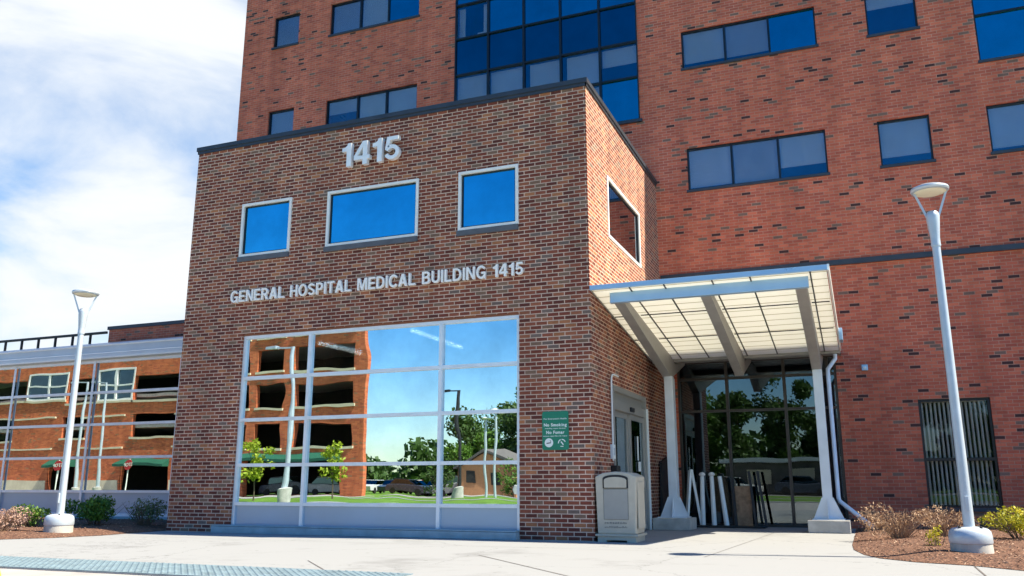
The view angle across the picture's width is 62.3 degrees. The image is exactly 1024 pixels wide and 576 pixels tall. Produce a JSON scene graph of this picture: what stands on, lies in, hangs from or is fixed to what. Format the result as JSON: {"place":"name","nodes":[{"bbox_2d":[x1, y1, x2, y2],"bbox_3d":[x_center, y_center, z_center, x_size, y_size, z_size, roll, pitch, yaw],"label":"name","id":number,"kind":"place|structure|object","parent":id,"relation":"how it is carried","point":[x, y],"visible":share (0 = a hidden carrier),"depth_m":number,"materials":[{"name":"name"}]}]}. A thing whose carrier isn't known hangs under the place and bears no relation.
{"place":"outdoors","nodes":[
{"label":"outdoors","id":0,"kind":"place"},
{"bbox_2d":[0,568,144,575],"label":"street","id":1,"kind":"structure","parent":0,"point":[13,572],"depth_m":8.56,"materials":[{"name":"grey asphalt"}]},
{"bbox_2d":[0,0,246,350],"label":"sky","id":2,"kind":"structure","parent":0,"point":[107,107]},
{"bbox_2d":[166,77,666,541],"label":"entrance building","id":3,"kind":"structure","parent":0,"point":[418,409],"depth_m":15.35,"materials":[{"name":"brick"}]},
{"bbox_2d":[237,197,292,262],"bbox_3d":[-4.882,-1.142,16.825,1.217,1.207,0.135,-5,-14,21],"label":"window","id":4,"kind":"structure","parent":3,"relation":"in","point":[265,230],"depth_m":16.83,"materials":[{"name":"blue glass"}]},
{"bbox_2d":[323,178,418,251],"bbox_3d":[-2.635,-1.347,15.945,1.999,1.207,0.135,-5,-14,21],"label":"window","id":5,"kind":"structure","parent":3,"relation":"in","point":[385,213],"depth_m":15.94,"materials":[{"name":"blue glass"}]},
{"bbox_2d":[342,135,400,167],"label":"address numerals","id":6,"kind":"object","parent":3,"relation":"attached to","point":[364,149],"visible":1,"depth_m":16.10,"materials":[{"name":"metal"}]},
{"bbox_2d":[231,315,519,529],"bbox_3d":[-2.518,2.473,15.099,5.759,3.622,0.120,-5,-14,21],"label":"window","id":7,"kind":"structure","parent":3,"relation":"in","point":[410,425],"depth_m":15.01,"materials":[{"name":"glass"}]},
{"bbox_2d":[230,262,523,302],"bbox_3d":[-2.674,-0.070,15.597,6.175,0.253,0.050,-5,-14,21],"label":"building name sign","id":8,"kind":"object","parent":3,"relation":"attached to","point":[365,285],"visible":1,"depth_m":15.51,"materials":[{"name":"silver metal"}]},
{"bbox_2d":[456,164,518,236],"bbox_3d":[-0.423,-1.549,15.080,1.177,1.207,0.135,-5,-14,21],"label":"window","id":9,"kind":"structure","parent":3,"relation":"in","point":[488,198],"depth_m":15.08,"materials":[{"name":"blue glass"}]},
{"bbox_2d":[542,411,568,449],"bbox_3d":[0.700,2.302,13.688,0.450,0.615,0.019,-5,-14,21],"label":"smoking notice","id":10,"kind":"object","parent":3,"relation":"attached to","point":[555,430],"visible":1,"depth_m":13.68,"materials":[{"name":"green plastic"}]},
{"bbox_2d":[610,374,618,460],"bbox_3d":[1.786,2.233,14.679,0.055,1.496,0.550,-5,-14,21],"label":"conduit pipe","id":11,"kind":"object","parent":3,"relation":"attached to","point":[612,452],"visible":1,"depth_m":14.44,"materials":[{"name":"white plastic"}]},
{"bbox_2d":[611,465,620,471],"bbox_3d":[1.754,3.087,14.323,0.109,0.170,0.240,-5,-14,21],"label":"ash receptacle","id":12,"kind":"object","parent":3,"relation":"attached to","point":[615,468],"visible":0.56,"depth_m":14.23,"materials":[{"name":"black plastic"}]},
{"bbox_2d":[606,175,640,267],"bbox_3d":[2.178,-1.246,16.666,0.110,1.190,2.500,-5,-14,21],"label":"window","id":13,"kind":"structure","parent":3,"relation":"in","point":[623,219],"depth_m":16.67,"materials":[{"name":"white glass"}]},
{"bbox_2d":[612,385,652,529],"bbox_3d":[2.175,3.185,15.598,0.190,2.545,2.500,-5,-14,21],"label":"sliding door","id":14,"kind":"structure","parent":3,"relation":"in","point":[631,436],"depth_m":15.97,"materials":[{"name":"metal"}]},
{"bbox_2d":[0,527,1023,575],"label":"sidewalk","id":15,"kind":"structure","parent":0,"point":[794,548],"depth_m":10.73,"materials":[{"name":"concrete"}]},
{"bbox_2d":[0,516,166,538],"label":"mulch bed","id":16,"kind":"object","parent":15,"relation":"on","point":[88,529],"visible":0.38,"depth_m":15.55,"materials":[{"name":"brown wood"}]},
{"bbox_2d":[0,505,34,530],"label":"pink shrub","id":17,"kind":"object","parent":16,"relation":"on","point":[11,515],"visible":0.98,"depth_m":14.75,"materials":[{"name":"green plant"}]},
{"bbox_2d":[11,503,50,526],"bbox_3d":[-9.273,4.370,16.232,0.632,0.516,1.007,12,-18,-43],"label":"green shrub","id":18,"kind":"object","parent":16,"relation":"on","point":[39,513],"visible":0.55,"depth_m":16.11,"materials":[{"name":"green plant"}]},
{"bbox_2d":[43,289,99,532],"bbox_3d":[-7.874,2.189,15.173,0.476,4.416,0.476,-5,-14,21],"label":"street lamp","id":19,"kind":"object","parent":16,"relation":"on","point":[59,521],"visible":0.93,"depth_m":15.03,"materials":[{"name":"metal"}]},
{"bbox_2d":[65,494,122,524],"bbox_3d":[-8.469,4.492,17.119,1.517,0.678,1.078,-5,-14,21],"label":"green shrub","id":20,"kind":"object","parent":16,"relation":"on","point":[97,508],"visible":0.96,"depth_m":16.85,"materials":[{"name":"green plant"}]},
{"bbox_2d":[123,496,167,525],"bbox_3d":[-7.266,4.437,16.788,0.880,0.633,0.905,2,-13,-10],"label":"grey shrub","id":21,"kind":"object","parent":16,"relation":"on","point":[149,512],"visible":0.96,"depth_m":16.73,"materials":[{"name":"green plant"}]},
{"bbox_2d":[0,337,182,519],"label":"glazed wing","id":22,"kind":"structure","parent":15,"relation":"on","point":[124,428],"depth_m":21.88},
{"bbox_2d":[0,331,107,350],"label":"roof railing","id":23,"kind":"object","parent":22,"relation":"on","point":[38,339],"visible":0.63,"depth_m":26.18,"materials":[{"name":"metal"}]},
{"bbox_2d":[0,354,181,516],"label":"window","id":24,"kind":"structure","parent":22,"relation":"in","point":[125,420],"depth_m":21.83,"materials":[{"name":"glass"}]},
{"bbox_2d":[107,320,184,342],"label":"parapet wall","id":25,"kind":"structure","parent":22,"relation":"on","point":[153,330],"depth_m":24.81,"materials":[{"name":"brick"}]},
{"bbox_2d":[0,556,412,575],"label":"tactile paving","id":26,"kind":"structure","parent":15,"relation":"on","point":[174,569],"depth_m":8.79,"materials":[{"name":"grey concrete"}]},
{"bbox_2d":[112,533,986,575],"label":"pavement joint","id":27,"kind":"object","parent":15,"relation":"on","point":[601,549],"visible":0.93,"depth_m":10.21,"materials":[{"name":"grey concrete"}]},
{"bbox_2d":[595,472,646,542],"bbox_3d":[1.705,3.418,13.283,0.670,1.054,0.620,-5,-14,21],"label":"trash can","id":28,"kind":"object","parent":15,"relation":"on","point":[620,498],"visible":1,"depth_m":13.02,"materials":[{"name":"plastic"}]},
{"bbox_2d":[660,456,668,515],"bbox_3d":[3.201,4.248,17.750,0.050,1.448,0.900,-5,-14,21],"label":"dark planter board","id":29,"kind":"object","parent":15,"relation":"on","point":[664,492],"visible":0.5,"depth_m":17.61,"materials":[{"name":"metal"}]},
{"bbox_2d":[686,469,700,524],"bbox_3d":[3.733,4.331,17.509,0.388,1.148,0.140,1,-13,-5],"label":"folded sign","id":30,"kind":"object","parent":15,"relation":"on","point":[690,476],"visible":0.83,"depth_m":17.50,"materials":[{"name":"white plastic"}]},
{"bbox_2d":[590,264,873,533],"bbox_3d":[4.198,2.338,15.318,4.040,4.074,5.608,-5,-14,21],"label":"entrance canopy","id":31,"kind":"object","parent":15,"relation":"on","point":[738,321],"visible":1,"depth_m":15.25,"materials":[{"name":"metal"}]},
{"bbox_2d":[697,471,767,528],"bbox_3d":[4.451,4.322,17.355,1.465,1.122,0.450,-5,-14,21],"label":"black rack","id":32,"kind":"object","parent":15,"relation":"on","point":[743,501],"visible":0.94,"depth_m":17.27,"materials":[{"name":"metal"}]},
{"bbox_2d":[699,472,706,525],"bbox_3d":[3.913,4.356,17.453,0.240,1.103,0.236,-5,-14,21],"label":"white tube","id":33,"kind":"object","parent":32,"relation":"on","point":[702,500],"visible":0.95,"depth_m":17.43,"materials":[{"name":"plastic"}]},
{"bbox_2d":[708,472,717,525],"bbox_3d":[4.122,4.337,17.372,0.240,1.103,0.236,-5,-14,21],"label":"white tube","id":34,"kind":"object","parent":32,"relation":"on","point":[713,504],"visible":0.94,"depth_m":17.34,"materials":[{"name":"plastic"}]},
{"bbox_2d":[717,476,729,525],"bbox_3d":[4.354,4.355,17.272,0.236,1.022,0.240,2,-13,-8],"label":"white tube","id":35,"kind":"object","parent":32,"relation":"on","point":[724,507],"visible":0.88,"depth_m":17.26,"materials":[{"name":"plastic"}]},
{"bbox_2d":[852,526,1023,569],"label":"mulch bed","id":36,"kind":"object","parent":15,"relation":"on","point":[947,557],"visible":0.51,"depth_m":10.45,"materials":[{"name":"brown wood"}]},
{"bbox_2d":[854,502,947,538],"bbox_3d":[5.864,3.524,12.790,1.318,0.591,0.796,-5,-14,21],"label":"dry shrub","id":37,"kind":"object","parent":36,"relation":"on","point":[903,531],"visible":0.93,"depth_m":12.76,"materials":[{"name":"brown plant"}]},
{"bbox_2d":[925,525,944,545],"bbox_3d":[5.529,3.265,11.116,0.250,0.338,0.188,-1,-13,2],"label":"gold shrub","id":38,"kind":"object","parent":36,"relation":"on","point":[931,535],"visible":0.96,"depth_m":11.10,"materials":[{"name":"yellow plant"}]},
{"bbox_2d":[915,504,979,536],"bbox_3d":[6.690,3.607,13.041,0.957,0.541,0.623,-1,-13,3],"label":"dry shrub","id":39,"kind":"object","parent":36,"relation":"on","point":[943,527],"visible":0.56,"depth_m":12.98,"materials":[{"name":"brown plant"}]},
{"bbox_2d":[910,182,993,553],"bbox_3d":[5.461,0.959,10.565,0.476,4.716,0.476,-5,-14,21],"label":"street lamp","id":40,"kind":"object","parent":36,"relation":"on","point":[968,536],"visible":0.98,"depth_m":10.42,"materials":[{"name":"metal"}]},
{"bbox_2d":[977,506,1023,538],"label":"gold shrub","id":41,"kind":"object","parent":36,"relation":"on","point":[1018,526],"visible":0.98,"depth_m":12.41,"materials":[{"name":"yellow plant"}]},
{"bbox_2d":[237,0,1023,528],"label":"hospital tower","id":42,"kind":"structure","parent":0,"point":[769,134],"depth_m":18.38,"materials":[{"name":"brick"}]},
{"bbox_2d":[268,108,293,134],"bbox_3d":[-6.678,-4.703,24.654,0.900,0.980,0.106,-5,-14,21],"label":"window","id":43,"kind":"structure","parent":42,"relation":"in","point":[280,121],"depth_m":24.75,"materials":[{"name":"blue glass"}]},
{"bbox_2d":[271,13,299,49],"bbox_3d":[-6.697,-7.640,25.291,0.960,1.070,0.196,-5,-14,21],"label":"window","id":44,"kind":"structure","parent":42,"relation":"in","point":[287,32],"depth_m":25.40,"materials":[{"name":"blue glass"}]},
{"bbox_2d":[326,84,416,123],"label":"window","id":45,"kind":"structure","parent":42,"relation":"in","point":[405,97],"depth_m":23.61,"materials":[{"name":"blue glass"}]},
{"bbox_2d":[328,0,419,37],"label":"window","id":46,"kind":"structure","parent":42,"relation":"in","point":[349,16],"depth_m":24.35,"materials":[{"name":"blue glass"}]},
{"bbox_2d":[681,7,818,70],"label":"window","id":47,"kind":"structure","parent":42,"relation":"in","point":[791,31],"depth_m":19.90,"materials":[{"name":"blue glass"}]},
{"bbox_2d":[687,129,829,192],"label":"window","id":48,"kind":"structure","parent":42,"relation":"in","point":[798,155],"depth_m":19.28,"materials":[{"name":"blue glass"}]},
{"bbox_2d":[677,356,848,527],"bbox_3d":[5.205,3.231,17.889,3.296,3.483,0.125,-5,-14,21],"label":"lobby window","id":49,"kind":"structure","parent":42,"relation":"in","point":[763,420],"depth_m":17.92,"materials":[{"name":"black glass"}]},
{"bbox_2d":[861,364,867,370],"bbox_3d":[7.201,1.624,17.307,0.120,0.120,0.079,-5,-14,21],"label":"wall strobe","id":50,"kind":"object","parent":42,"relation":"attached to","point":[864,367],"depth_m":17.29,"materials":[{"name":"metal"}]},
{"bbox_2d":[864,0,919,37],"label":"window","id":51,"kind":"structure","parent":42,"relation":"in","point":[883,17],"depth_m":19.73,"materials":[{"name":"blue glass"}]},
{"bbox_2d":[877,115,935,168],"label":"window","id":52,"kind":"structure","parent":42,"relation":"in","point":[903,141],"depth_m":18.15,"materials":[{"name":"blue glass"}]},
{"bbox_2d":[918,397,1004,511],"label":"window","id":53,"kind":"structure","parent":42,"relation":"in","point":[934,414],"depth_m":16.68,"materials":[{"name":"brown metal"}]},
{"bbox_2d":[971,0,1023,63],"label":"window","id":54,"kind":"structure","parent":42,"relation":"in","point":[999,24],"depth_m":17.82,"materials":[{"name":"blue glass"}]},
{"bbox_2d":[986,101,1023,154],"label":"window","id":55,"kind":"structure","parent":42,"relation":"in","point":[1005,121],"depth_m":17.43,"materials":[{"name":"blue glass"}]}
]}

